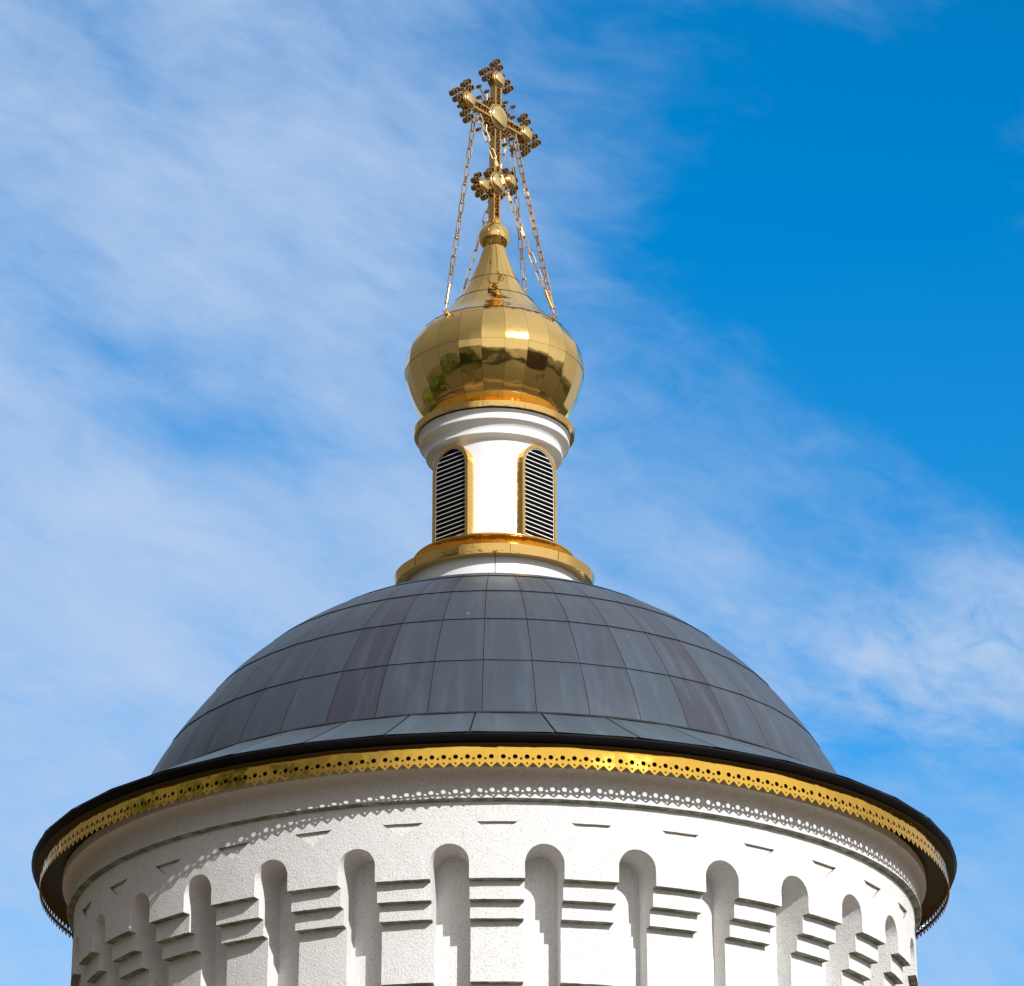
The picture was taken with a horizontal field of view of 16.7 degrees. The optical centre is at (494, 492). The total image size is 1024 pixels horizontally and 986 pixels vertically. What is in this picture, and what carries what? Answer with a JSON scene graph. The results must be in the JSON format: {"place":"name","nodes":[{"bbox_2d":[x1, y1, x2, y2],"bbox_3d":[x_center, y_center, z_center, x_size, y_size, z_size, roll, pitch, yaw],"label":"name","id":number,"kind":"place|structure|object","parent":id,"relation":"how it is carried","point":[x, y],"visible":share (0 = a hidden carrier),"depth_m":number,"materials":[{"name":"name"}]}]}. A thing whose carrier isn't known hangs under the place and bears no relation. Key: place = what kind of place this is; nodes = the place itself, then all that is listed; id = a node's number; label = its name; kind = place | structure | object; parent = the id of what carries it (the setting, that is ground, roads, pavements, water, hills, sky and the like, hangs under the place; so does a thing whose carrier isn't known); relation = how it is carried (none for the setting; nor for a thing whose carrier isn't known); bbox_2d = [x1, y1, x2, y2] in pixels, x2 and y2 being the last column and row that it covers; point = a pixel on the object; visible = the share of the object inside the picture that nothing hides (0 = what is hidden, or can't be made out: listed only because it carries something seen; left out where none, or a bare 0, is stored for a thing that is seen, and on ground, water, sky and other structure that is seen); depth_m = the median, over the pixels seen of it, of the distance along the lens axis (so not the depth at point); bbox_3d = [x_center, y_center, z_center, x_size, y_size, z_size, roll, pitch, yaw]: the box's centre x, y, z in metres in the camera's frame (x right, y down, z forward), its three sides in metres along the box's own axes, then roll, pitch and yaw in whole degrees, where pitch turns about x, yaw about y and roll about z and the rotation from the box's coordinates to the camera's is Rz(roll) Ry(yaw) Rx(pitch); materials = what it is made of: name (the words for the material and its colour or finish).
{"place":"outdoors","nodes":[
{"label":"outdoors","id":0,"kind":"place"},
{"bbox_2d":[31,573,956,985],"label":"church drum","id":1,"kind":"object","parent":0,"point":[493,779],"visible":1,"depth_m":34.24,"materials":[{"name":"white paint"}]},
{"bbox_2d":[394,400,594,584],"bbox_3d":[0.000,0.432,39.497,2.266,2.452,2.266,0,-23,0],"label":"lantern turret","id":2,"kind":"object","parent":1,"relation":"on","point":[494,499],"visible":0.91,"depth_m":39.10,"materials":[{"name":"white paint"}]},
{"bbox_2d":[432,444,473,542],"bbox_3d":[-0.453,0.038,39.156,0.582,1.215,0.141,-21,-30,40],"label":"louvred window","id":3,"kind":"structure","parent":2,"relation":"in","point":[453,469],"depth_m":39.16,"materials":[{"name":"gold metal"}]},
{"bbox_2d":[405,222,583,440],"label":"onion dome","id":4,"kind":"structure","parent":2,"relation":"on","point":[493,331],"depth_m":39.52,"materials":[{"name":"gold metal"}]},
{"bbox_2d":[449,58,540,223],"bbox_3d":[0.014,-4.169,41.419,0.220,2.265,1.650,-17,-29,36],"label":"ornate cross","id":5,"kind":"object","parent":4,"relation":"on","point":[499,125],"visible":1,"depth_m":41.40,"materials":[{"name":"metal"}]},
{"bbox_2d":[445,111,476,307],"bbox_3d":[-0.391,-3.316,40.527,0.064,2.779,0.533,-18,-28,36],"label":"guy chain","id":6,"kind":"object","parent":5,"relation":"attached to","point":[459,220],"visible":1,"depth_m":40.51,"materials":[{"name":"gold metal"}]},
{"bbox_2d":[459,134,511,295],"bbox_3d":[-0.158,-3.086,41.336,0.756,2.571,0.064,-5,-23,12],"label":"guy chain","id":7,"kind":"object","parent":5,"relation":"attached to","point":[475,250],"visible":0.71,"depth_m":41.29,"materials":[{"name":"gold metal"}]},
{"bbox_2d":[477,113,553,313],"bbox_3d":[0.240,-3.278,40.616,0.962,2.782,0.064,-8,-24,18],"label":"guy chain","id":8,"kind":"object","parent":5,"relation":"attached to","point":[545,292],"visible":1,"depth_m":40.58,"materials":[{"name":"gold metal"}]},
{"bbox_2d":[508,135,527,290],"bbox_3d":[0.308,-3.065,41.386,0.064,2.567,0.369,-18,-29,37],"label":"guy chain","id":9,"kind":"object","parent":5,"relation":"attached to","point":[519,234],"visible":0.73,"depth_m":41.40,"materials":[{"name":"gold metal"}]},
{"bbox_2d":[512,133,554,312],"bbox_3d":[0.459,-3.180,40.845,0.064,2.777,0.943,13,-26,-28],"label":"guy chain","id":10,"kind":"object","parent":5,"relation":"attached to","point":[539,252],"visible":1,"depth_m":40.85,"materials":[{"name":"gold metal"}]},
{"bbox_2d":[516,445,556,542],"bbox_3d":[0.466,0.043,39.168,0.141,1.215,0.582,-21,-30,40],"label":"louvred window","id":11,"kind":"structure","parent":2,"relation":"in","point":[536,475],"depth_m":39.18,"materials":[{"name":"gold metal"}]},
{"bbox_2d":[0,0,1023,985],"label":"sky","id":12,"kind":"structure","parent":0,"point":[782,241],"materials":[{"name":"blue"}]}
]}

